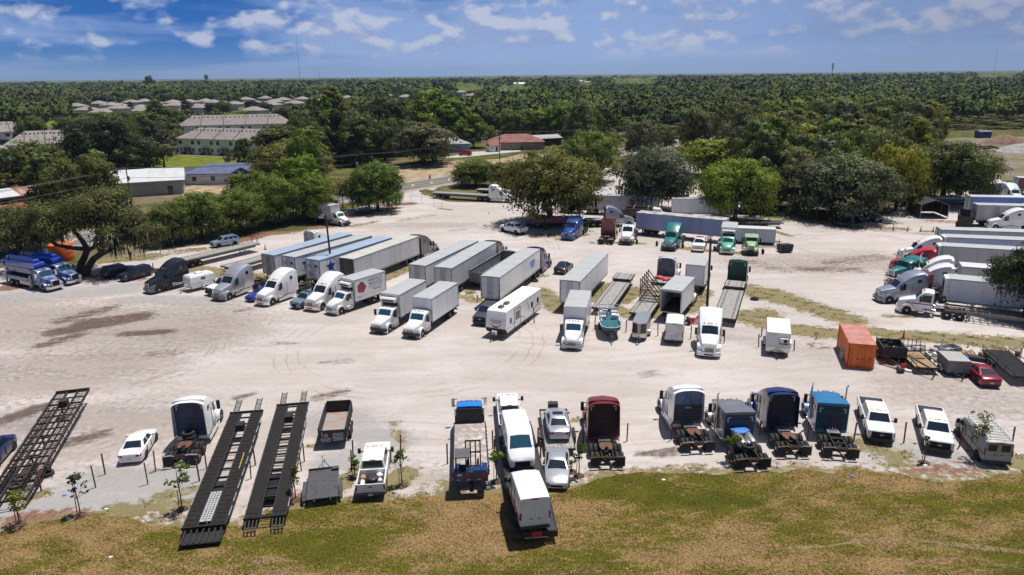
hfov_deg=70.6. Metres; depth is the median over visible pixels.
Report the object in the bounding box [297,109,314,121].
woods tree
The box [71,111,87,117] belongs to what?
oak tree
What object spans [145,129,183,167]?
thin tree
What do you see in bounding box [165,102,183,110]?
house
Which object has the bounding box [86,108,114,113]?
house
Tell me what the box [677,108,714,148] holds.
woods tree
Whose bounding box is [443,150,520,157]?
driveway
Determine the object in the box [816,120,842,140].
woods tree
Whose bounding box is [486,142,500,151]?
shed
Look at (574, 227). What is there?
semi truck
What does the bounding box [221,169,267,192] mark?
oak tree
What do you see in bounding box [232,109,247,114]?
oak tree
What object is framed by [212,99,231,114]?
oak tree
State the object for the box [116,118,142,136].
woods tree
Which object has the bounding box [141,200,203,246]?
oak tree
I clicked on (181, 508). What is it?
sapling
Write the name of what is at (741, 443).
silver tank
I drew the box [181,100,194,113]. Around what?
oak tree
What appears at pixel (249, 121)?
townhouse
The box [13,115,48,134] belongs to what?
woods tree
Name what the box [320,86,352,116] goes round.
oak tree
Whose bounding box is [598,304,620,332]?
deck boat
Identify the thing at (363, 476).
cardboard box
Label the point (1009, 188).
semi truck
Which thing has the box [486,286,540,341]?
travel trailer
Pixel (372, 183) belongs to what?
oak tree
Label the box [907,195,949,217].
canopy tent
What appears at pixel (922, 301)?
semi truck
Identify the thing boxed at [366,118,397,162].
woods tree
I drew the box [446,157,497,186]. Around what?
oak tree
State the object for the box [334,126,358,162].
woods tree
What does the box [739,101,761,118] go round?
woods tree
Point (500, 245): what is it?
semi truck
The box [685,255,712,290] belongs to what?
box truck
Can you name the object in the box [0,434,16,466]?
minivan
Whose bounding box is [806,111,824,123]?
woods tree
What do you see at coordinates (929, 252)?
semi truck
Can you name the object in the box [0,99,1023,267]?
ground
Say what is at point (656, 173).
oak tree
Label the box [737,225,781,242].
cargo trailer
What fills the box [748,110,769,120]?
woods tree
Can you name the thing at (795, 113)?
woods tree
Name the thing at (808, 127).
woods tree
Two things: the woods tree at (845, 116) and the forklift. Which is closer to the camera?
the forklift
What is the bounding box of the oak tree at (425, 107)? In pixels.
[405,88,468,135]
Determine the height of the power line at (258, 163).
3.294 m
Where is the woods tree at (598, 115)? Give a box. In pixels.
[590,105,604,132]
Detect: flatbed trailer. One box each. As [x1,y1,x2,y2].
[180,237,259,267]
[220,255,261,271]
[431,191,488,200]
[475,188,510,193]
[525,217,601,228]
[591,272,634,311]
[629,276,671,316]
[717,280,746,322]
[745,219,783,225]
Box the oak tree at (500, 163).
[484,161,515,182]
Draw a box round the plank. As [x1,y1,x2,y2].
[875,362,895,368]
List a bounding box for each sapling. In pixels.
[5,488,29,528]
[65,470,88,518]
[163,459,190,512]
[290,463,301,503]
[348,455,359,479]
[391,449,407,489]
[487,450,505,484]
[569,459,575,474]
[573,443,586,478]
[723,430,744,464]
[918,435,930,465]
[968,410,994,461]
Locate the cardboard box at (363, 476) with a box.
[360,474,365,480]
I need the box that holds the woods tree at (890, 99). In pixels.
[873,97,897,107]
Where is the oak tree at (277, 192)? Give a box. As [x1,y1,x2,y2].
[242,172,306,225]
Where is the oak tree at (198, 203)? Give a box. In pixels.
[168,190,237,239]
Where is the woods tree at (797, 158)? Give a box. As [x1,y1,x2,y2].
[772,146,822,204]
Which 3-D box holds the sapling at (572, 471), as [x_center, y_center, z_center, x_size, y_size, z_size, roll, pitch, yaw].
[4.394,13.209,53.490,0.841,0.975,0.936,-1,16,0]
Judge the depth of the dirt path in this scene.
44.73 m
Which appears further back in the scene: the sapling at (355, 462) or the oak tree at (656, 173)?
the oak tree at (656, 173)
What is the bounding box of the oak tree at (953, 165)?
[905,138,1010,199]
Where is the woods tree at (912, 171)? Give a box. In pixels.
[868,140,932,210]
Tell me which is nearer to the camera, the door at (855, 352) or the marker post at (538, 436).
the marker post at (538, 436)
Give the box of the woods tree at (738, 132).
[725,115,762,158]
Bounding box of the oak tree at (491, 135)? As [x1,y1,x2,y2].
[487,125,498,139]
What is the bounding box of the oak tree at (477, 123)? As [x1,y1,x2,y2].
[458,113,491,147]
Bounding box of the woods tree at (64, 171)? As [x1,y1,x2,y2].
[33,157,88,212]
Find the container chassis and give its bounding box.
[944,303,1023,321]
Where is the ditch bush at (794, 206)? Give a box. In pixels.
[786,196,807,213]
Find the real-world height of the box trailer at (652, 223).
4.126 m
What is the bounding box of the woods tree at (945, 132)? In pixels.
[942,111,950,138]
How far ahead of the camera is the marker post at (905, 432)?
57.03 m
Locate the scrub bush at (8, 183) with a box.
[0,174,27,188]
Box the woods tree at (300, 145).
[284,127,325,170]
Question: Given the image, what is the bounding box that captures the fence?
[101,251,157,261]
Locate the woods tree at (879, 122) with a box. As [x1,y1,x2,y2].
[868,112,890,129]
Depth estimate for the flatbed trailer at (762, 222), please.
136.59 m
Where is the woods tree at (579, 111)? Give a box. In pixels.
[562,103,597,142]
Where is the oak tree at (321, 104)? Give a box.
[301,93,340,116]
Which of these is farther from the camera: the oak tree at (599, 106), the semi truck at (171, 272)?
the oak tree at (599, 106)
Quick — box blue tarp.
[730,426,749,433]
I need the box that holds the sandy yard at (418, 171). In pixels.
[392,153,551,180]
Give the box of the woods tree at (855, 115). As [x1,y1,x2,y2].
[845,111,874,124]
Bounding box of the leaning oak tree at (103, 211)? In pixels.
[0,179,174,275]
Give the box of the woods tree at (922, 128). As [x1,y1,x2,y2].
[906,116,936,147]
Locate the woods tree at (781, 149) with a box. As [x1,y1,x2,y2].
[740,127,787,176]
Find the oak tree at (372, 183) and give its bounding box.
[341,158,405,211]
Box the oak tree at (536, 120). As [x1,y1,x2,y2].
[516,108,554,134]
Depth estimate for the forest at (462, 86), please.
4828.94 m
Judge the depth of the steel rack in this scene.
91.46 m
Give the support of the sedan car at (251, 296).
on the dirt lot
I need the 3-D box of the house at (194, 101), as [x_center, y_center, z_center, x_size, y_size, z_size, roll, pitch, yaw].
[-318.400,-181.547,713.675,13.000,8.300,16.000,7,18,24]
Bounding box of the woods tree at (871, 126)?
[870,125,891,133]
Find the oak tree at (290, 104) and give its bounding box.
[282,102,294,106]
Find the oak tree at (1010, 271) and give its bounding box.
[978,242,1023,315]
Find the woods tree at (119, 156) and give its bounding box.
[79,116,143,169]
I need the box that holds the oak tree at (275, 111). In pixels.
[271,108,281,114]
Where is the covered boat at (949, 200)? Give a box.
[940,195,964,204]
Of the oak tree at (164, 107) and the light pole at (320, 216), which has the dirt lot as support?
the light pole at (320, 216)
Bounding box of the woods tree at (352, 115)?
[339,106,373,157]
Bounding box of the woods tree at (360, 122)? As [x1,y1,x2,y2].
[336,115,377,166]
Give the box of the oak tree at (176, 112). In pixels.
[171,109,182,117]
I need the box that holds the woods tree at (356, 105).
[350,101,360,108]
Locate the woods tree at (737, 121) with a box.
[725,109,749,138]
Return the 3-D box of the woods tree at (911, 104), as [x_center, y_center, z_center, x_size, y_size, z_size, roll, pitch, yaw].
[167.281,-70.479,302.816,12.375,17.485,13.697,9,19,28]
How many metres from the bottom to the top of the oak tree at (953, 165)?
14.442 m
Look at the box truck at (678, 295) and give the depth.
87.21 m
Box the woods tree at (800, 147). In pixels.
[784,142,813,196]
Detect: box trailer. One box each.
[261,232,351,277]
[281,234,371,281]
[305,236,391,283]
[339,235,419,275]
[408,239,477,287]
[434,241,496,293]
[480,248,539,302]
[559,252,607,307]
[587,193,659,213]
[636,210,728,240]
[671,197,733,216]
[935,226,1023,236]
[935,242,1023,267]
[940,234,1023,246]
[941,274,1023,309]
[957,262,991,276]
[963,195,1023,209]
[970,202,1023,226]
[1013,176,1023,190]
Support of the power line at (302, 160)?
attached to the utility pole at (128, 178)
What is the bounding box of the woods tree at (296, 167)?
[268,152,323,215]
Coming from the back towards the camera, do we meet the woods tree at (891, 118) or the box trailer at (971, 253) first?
the woods tree at (891, 118)
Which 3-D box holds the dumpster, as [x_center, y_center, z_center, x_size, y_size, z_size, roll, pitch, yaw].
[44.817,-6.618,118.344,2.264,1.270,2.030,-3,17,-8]
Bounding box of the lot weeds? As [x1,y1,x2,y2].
[2,222,1023,529]
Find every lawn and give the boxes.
[0,155,245,174]
[15,117,60,125]
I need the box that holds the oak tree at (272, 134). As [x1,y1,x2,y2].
[248,124,298,152]
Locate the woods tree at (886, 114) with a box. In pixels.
[868,106,894,119]
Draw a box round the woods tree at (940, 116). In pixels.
[918,103,944,129]
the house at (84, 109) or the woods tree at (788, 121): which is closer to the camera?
the woods tree at (788, 121)
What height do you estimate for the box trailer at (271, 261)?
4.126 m
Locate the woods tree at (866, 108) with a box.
[862,102,879,113]
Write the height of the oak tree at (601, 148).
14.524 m
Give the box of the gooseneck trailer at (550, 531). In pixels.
[497,419,557,538]
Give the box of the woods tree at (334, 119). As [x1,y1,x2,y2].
[321,108,346,161]
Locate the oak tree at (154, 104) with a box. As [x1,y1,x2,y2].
[142,99,173,116]
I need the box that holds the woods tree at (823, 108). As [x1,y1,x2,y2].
[802,100,832,117]
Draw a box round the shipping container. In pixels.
[837,323,876,369]
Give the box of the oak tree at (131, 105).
[127,101,134,108]
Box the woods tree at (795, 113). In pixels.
[787,108,816,121]
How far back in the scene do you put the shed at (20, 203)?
150.19 m
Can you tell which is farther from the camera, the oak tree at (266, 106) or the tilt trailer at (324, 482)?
the oak tree at (266, 106)
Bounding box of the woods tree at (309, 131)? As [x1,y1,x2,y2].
[287,126,333,164]
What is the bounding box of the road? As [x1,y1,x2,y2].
[0,136,714,258]
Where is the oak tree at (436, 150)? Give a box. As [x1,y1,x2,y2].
[410,137,453,161]
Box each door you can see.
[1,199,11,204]
[167,186,173,193]
[847,344,862,366]
[860,345,875,367]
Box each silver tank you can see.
[731,432,746,448]
[742,431,756,446]
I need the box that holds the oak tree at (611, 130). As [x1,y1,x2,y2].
[600,128,624,141]
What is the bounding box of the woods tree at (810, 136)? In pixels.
[792,127,815,144]
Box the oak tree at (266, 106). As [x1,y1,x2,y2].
[257,102,273,110]
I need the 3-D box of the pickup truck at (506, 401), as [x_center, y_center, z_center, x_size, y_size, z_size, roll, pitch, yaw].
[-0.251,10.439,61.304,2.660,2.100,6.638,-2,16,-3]
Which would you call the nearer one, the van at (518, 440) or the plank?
the van at (518, 440)
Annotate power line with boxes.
[0,115,713,190]
[0,119,672,191]
[0,123,678,203]
[4,117,685,191]
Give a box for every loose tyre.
[8,482,21,490]
[13,475,26,481]
[44,469,54,477]
[181,429,194,436]
[182,433,195,440]
[742,441,754,449]
[750,297,758,300]
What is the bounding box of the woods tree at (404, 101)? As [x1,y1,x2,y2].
[396,98,410,109]
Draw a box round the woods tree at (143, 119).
[132,112,176,143]
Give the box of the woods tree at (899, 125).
[886,111,937,142]
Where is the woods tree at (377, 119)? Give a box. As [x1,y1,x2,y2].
[360,111,381,156]
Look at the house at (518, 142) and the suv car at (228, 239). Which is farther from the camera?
the house at (518, 142)
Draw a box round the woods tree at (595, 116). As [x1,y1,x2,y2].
[573,108,597,131]
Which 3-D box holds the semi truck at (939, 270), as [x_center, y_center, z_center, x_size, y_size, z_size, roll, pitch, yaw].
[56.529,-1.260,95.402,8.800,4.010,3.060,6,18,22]
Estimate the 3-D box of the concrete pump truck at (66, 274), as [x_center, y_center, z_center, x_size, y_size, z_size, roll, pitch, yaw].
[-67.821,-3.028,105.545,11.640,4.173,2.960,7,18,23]
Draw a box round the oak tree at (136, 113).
[130,110,144,117]
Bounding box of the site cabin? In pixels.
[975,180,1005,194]
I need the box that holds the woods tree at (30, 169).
[12,153,60,206]
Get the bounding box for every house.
[70,103,88,111]
[72,106,98,113]
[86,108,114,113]
[88,101,106,108]
[98,102,122,107]
[106,105,131,113]
[120,99,141,105]
[132,107,145,112]
[137,99,149,104]
[162,100,180,103]
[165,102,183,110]
[184,163,266,184]
[187,99,199,103]
[191,104,213,114]
[197,98,210,103]
[202,99,217,103]
[230,101,245,110]
[238,106,268,113]
[241,97,254,101]
[256,96,271,102]
[264,99,284,105]
[267,101,283,111]
[277,97,292,102]
[284,100,305,106]
[293,96,310,102]
[398,94,409,98]
[442,137,470,152]
[456,90,465,95]
[487,134,544,149]
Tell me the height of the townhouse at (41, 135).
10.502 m
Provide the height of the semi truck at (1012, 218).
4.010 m
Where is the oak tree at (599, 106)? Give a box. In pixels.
[561,101,613,130]
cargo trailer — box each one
[632,311,650,344]
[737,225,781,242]
[763,317,790,358]
[937,351,971,380]
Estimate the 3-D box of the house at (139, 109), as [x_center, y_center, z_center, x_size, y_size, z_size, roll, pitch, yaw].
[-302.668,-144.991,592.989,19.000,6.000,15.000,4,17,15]
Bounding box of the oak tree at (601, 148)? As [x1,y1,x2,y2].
[557,128,626,177]
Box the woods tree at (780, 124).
[750,114,795,147]
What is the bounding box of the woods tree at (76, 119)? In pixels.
[58,116,93,128]
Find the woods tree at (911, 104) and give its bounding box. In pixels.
[903,98,918,110]
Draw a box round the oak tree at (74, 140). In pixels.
[45,115,143,168]
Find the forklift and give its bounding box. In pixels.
[454,439,487,491]
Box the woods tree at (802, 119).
[791,115,824,130]
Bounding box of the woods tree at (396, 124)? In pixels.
[380,114,411,154]
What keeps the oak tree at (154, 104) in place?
on the ground at (965, 127)
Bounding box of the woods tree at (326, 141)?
[318,134,332,158]
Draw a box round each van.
[501,409,537,468]
[504,470,550,529]
[664,314,686,342]
[955,416,1013,464]
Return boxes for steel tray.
[937,343,961,350]
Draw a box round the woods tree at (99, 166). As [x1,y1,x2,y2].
[73,153,121,201]
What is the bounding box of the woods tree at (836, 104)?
[827,97,864,112]
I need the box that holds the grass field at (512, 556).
[0,467,1023,574]
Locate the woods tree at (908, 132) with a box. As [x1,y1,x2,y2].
[885,125,918,145]
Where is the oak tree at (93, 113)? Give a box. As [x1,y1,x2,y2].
[86,111,110,117]
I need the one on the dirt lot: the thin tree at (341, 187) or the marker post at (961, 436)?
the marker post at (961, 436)
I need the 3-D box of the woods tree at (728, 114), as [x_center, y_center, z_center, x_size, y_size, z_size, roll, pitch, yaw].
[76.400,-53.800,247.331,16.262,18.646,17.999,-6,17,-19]
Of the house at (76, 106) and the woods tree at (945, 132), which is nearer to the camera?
the woods tree at (945, 132)
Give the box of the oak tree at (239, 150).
[232,138,258,162]
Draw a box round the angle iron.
[969,354,987,362]
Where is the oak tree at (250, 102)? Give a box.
[244,99,259,107]
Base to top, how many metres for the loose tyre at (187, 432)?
0.280 m
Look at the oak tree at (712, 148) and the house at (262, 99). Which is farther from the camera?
the house at (262, 99)
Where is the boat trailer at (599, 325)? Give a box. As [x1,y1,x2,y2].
[598,322,617,341]
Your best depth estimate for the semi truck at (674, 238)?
120.83 m
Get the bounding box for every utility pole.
[125,166,132,209]
[499,130,501,161]
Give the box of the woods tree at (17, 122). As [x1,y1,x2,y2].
[12,113,49,134]
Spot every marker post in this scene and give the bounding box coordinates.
[36,470,41,490]
[48,455,52,477]
[90,465,95,487]
[101,453,105,474]
[143,462,148,484]
[195,459,199,480]
[203,447,206,468]
[252,447,255,465]
[446,443,447,463]
[537,427,538,445]
[670,421,672,439]
[807,421,809,439]
[853,422,857,441]
[903,422,906,442]
[958,426,963,446]
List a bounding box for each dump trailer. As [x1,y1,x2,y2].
[317,400,352,442]
[876,337,907,367]
[956,209,973,226]
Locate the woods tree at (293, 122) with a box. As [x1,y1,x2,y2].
[285,111,308,127]
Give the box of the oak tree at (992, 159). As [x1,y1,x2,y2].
[963,150,1005,181]
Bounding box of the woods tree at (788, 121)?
[763,111,793,127]
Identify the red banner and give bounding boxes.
[689,315,698,324]
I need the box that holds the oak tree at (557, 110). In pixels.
[537,98,573,137]
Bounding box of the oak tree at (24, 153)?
[0,138,76,186]
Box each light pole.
[318,212,336,253]
[704,238,721,306]
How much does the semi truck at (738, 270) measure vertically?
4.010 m
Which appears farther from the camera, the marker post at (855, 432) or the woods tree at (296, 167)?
the woods tree at (296, 167)
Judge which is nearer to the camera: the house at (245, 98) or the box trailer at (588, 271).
the box trailer at (588, 271)
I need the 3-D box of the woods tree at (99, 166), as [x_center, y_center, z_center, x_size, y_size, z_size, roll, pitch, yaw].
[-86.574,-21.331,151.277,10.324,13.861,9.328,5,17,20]
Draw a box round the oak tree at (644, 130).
[620,118,663,153]
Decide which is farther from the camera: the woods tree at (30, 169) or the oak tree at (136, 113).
the oak tree at (136, 113)
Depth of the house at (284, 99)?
748.29 m
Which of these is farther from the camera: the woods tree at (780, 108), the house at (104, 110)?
the house at (104, 110)
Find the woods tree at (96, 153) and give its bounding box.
[72,148,110,194]
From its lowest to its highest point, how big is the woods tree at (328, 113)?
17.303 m
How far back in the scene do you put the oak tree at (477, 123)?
288.85 m
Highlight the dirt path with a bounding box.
[605,538,1023,561]
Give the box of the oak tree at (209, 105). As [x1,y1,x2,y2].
[204,102,216,111]
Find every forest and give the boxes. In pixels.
[0,70,1022,97]
[0,70,1023,129]
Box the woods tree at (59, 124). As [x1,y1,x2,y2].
[51,115,80,129]
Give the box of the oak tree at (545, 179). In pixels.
[480,144,619,224]
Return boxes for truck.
[0,254,63,291]
[17,250,82,285]
[143,257,188,292]
[161,395,223,465]
[205,275,222,294]
[211,263,268,300]
[254,267,314,305]
[303,230,326,241]
[304,271,344,310]
[307,203,350,226]
[325,268,386,314]
[355,441,393,496]
[370,278,426,333]
[402,234,439,262]
[402,281,458,337]
[451,397,489,479]
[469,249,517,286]
[472,300,497,324]
[477,184,513,202]
[485,240,506,252]
[493,393,522,427]
[500,221,528,234]
[527,246,551,278]
[558,205,598,213]
[560,290,591,349]
[561,217,587,239]
[581,395,625,466]
[589,205,634,226]
[598,218,618,243]
[619,224,637,243]
[624,205,662,219]
[657,256,680,276]
[657,383,715,451]
[660,275,697,316]
[661,222,685,250]
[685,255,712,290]
[691,236,707,251]
[695,307,724,356]
[704,392,771,468]
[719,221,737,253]
[727,259,750,291]
[741,233,761,254]
[746,387,812,455]
[801,383,859,458]
[856,396,897,442]
[872,269,946,303]
[884,248,927,279]
[884,270,941,291]
[888,246,957,272]
[896,235,942,257]
[896,288,967,320]
[914,255,955,269]
[915,404,957,453]
[925,262,955,287]
[984,207,1023,228]
[993,182,1022,194]
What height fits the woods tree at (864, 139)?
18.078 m
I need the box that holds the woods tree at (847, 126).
[829,118,880,138]
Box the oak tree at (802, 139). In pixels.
[787,123,811,148]
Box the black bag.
[366,475,376,483]
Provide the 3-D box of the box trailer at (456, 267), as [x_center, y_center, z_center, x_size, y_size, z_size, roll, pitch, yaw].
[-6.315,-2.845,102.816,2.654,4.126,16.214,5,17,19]
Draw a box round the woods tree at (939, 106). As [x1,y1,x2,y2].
[919,100,955,139]
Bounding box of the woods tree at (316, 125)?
[297,120,325,134]
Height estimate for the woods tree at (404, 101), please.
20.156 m
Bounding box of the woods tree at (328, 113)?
[321,110,334,152]
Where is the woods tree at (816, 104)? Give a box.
[808,99,826,110]
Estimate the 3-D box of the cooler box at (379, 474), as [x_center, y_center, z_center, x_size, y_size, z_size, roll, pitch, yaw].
[-9.444,13.403,51.577,0.450,0.350,0.530,-12,20,-33]
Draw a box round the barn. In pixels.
[111,167,185,196]
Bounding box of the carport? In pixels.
[532,134,562,145]
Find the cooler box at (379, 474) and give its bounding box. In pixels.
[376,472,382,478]
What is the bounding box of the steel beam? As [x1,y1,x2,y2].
[909,356,929,366]
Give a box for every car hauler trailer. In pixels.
[0,387,89,503]
[178,398,262,546]
[243,391,308,533]
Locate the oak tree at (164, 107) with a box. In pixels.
[144,103,171,111]
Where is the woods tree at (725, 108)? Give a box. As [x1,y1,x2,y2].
[709,102,741,136]
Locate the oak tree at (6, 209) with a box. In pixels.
[0,202,46,254]
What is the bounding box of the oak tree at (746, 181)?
[685,156,784,220]
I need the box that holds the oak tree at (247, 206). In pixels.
[209,185,274,232]
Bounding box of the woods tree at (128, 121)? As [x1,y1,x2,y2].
[113,111,138,134]
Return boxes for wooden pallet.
[909,353,924,358]
[965,349,976,355]
[993,346,1006,350]
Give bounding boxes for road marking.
[0,139,711,257]
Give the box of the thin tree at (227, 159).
[221,153,231,161]
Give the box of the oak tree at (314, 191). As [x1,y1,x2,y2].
[285,170,341,221]
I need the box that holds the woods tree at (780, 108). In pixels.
[771,104,794,113]
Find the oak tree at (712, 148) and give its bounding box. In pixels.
[673,136,737,172]
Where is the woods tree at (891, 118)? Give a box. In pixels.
[887,113,907,123]
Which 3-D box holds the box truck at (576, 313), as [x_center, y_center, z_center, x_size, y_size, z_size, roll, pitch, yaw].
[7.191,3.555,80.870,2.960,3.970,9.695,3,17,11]
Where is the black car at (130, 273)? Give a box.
[117,263,153,280]
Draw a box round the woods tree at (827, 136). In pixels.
[805,129,855,153]
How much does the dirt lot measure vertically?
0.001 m
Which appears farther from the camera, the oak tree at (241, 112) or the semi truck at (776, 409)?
the oak tree at (241, 112)
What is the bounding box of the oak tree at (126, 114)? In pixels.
[116,111,131,118]
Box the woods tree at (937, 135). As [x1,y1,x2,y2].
[927,119,942,140]
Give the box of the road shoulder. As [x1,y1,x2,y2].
[0,139,683,259]
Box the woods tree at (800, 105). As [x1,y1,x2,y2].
[790,100,807,108]
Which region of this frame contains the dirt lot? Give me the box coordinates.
[0,158,1023,530]
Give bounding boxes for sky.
[0,0,1023,80]
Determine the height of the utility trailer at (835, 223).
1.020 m
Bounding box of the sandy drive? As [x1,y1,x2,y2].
[173,185,230,194]
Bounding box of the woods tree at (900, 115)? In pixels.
[878,111,917,131]
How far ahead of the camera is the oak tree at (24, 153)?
183.97 m
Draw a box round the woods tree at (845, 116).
[833,112,865,123]
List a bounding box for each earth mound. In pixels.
[978,135,1023,144]
[995,143,1023,152]
[998,162,1014,171]
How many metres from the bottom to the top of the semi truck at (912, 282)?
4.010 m
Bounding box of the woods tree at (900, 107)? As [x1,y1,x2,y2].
[876,99,912,113]
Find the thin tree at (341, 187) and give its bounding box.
[335,178,347,206]
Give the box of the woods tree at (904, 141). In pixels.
[887,133,921,150]
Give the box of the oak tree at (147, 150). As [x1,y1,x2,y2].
[95,130,168,169]
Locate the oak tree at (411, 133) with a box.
[390,121,463,164]
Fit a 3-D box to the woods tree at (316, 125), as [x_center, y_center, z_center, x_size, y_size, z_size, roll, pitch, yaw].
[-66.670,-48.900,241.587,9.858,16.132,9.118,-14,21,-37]
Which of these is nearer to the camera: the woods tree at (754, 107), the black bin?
the black bin
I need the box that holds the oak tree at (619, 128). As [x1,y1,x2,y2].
[600,114,625,134]
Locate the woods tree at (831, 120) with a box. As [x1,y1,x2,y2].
[820,117,843,131]
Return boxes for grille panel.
[838,346,844,359]
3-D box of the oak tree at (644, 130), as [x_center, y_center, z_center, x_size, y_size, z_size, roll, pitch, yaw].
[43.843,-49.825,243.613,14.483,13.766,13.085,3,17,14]
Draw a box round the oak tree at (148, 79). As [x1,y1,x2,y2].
[142,75,155,84]
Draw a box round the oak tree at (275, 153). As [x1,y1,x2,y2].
[240,137,337,177]
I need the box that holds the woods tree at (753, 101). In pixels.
[742,96,760,108]
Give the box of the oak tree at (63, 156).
[56,148,72,165]
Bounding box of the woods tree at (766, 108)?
[754,102,772,114]
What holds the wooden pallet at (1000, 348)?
on the dirt lot
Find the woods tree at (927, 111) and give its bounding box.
[912,102,946,139]
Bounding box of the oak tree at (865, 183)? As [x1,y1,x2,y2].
[784,151,918,222]
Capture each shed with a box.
[0,185,35,204]
[0,202,26,208]
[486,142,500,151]
[974,130,992,137]
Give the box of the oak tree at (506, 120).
[488,108,528,134]
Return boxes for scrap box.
[913,346,922,351]
[928,347,938,352]
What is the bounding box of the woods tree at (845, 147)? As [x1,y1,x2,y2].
[821,137,874,210]
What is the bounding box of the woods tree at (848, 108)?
[822,99,865,122]
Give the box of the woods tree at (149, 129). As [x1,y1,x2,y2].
[139,121,170,145]
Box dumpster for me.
[777,243,793,251]
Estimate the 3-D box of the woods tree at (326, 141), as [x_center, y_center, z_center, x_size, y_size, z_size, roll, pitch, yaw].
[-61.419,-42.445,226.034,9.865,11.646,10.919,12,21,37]
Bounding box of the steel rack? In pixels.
[639,269,661,302]
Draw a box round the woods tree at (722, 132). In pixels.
[711,117,735,156]
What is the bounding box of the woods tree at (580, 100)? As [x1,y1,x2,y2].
[560,98,598,142]
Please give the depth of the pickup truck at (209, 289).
97.76 m
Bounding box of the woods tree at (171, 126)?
[157,114,184,145]
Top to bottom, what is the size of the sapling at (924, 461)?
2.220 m
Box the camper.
[177,270,215,292]
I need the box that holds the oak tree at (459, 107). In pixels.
[426,97,472,140]
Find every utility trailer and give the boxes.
[539,401,576,450]
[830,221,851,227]
[899,338,940,378]
[982,345,1023,380]
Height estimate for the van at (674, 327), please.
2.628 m
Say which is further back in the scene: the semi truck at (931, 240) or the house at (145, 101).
the house at (145, 101)
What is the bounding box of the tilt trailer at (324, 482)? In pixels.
[302,455,342,501]
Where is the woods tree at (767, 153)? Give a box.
[739,128,799,209]
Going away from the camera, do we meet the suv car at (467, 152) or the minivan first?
the minivan
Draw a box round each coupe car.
[554,261,572,273]
[969,363,1002,386]
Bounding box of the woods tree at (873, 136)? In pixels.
[860,132,884,145]
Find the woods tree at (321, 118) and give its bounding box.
[308,110,332,133]
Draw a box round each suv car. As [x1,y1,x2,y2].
[99,263,133,277]
[210,233,239,247]
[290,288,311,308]
[458,150,471,155]
[864,210,883,221]
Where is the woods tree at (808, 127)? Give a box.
[792,122,820,137]
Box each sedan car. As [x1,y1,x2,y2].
[118,428,157,462]
[245,286,263,300]
[542,447,571,488]
[543,408,570,438]
[850,212,868,220]
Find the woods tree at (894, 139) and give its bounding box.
[874,126,903,149]
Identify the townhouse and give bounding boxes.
[0,121,16,144]
[2,129,75,159]
[174,127,273,157]
[179,114,287,134]
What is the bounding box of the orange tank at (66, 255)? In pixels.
[47,241,74,261]
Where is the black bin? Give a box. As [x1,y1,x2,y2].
[896,367,904,373]
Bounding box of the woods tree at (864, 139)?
[838,122,890,157]
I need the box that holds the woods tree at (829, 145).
[804,138,838,160]
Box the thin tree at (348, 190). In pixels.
[341,177,353,208]
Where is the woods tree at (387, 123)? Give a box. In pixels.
[375,118,398,159]
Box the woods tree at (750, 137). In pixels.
[725,119,776,167]
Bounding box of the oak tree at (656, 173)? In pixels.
[608,142,699,206]
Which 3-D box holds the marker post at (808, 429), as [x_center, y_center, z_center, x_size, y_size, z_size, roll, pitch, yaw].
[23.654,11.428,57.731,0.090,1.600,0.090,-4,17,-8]
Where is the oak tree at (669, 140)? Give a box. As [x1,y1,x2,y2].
[648,124,677,148]
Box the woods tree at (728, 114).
[712,102,756,137]
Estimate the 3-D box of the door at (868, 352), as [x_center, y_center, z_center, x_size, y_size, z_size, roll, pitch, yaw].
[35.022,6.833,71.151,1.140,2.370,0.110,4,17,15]
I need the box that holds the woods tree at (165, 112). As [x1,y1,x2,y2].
[156,107,182,135]
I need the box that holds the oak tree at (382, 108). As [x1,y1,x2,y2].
[357,94,414,123]
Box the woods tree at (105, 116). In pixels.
[99,113,118,121]
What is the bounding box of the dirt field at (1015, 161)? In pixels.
[944,136,1023,180]
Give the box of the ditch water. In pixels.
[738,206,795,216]

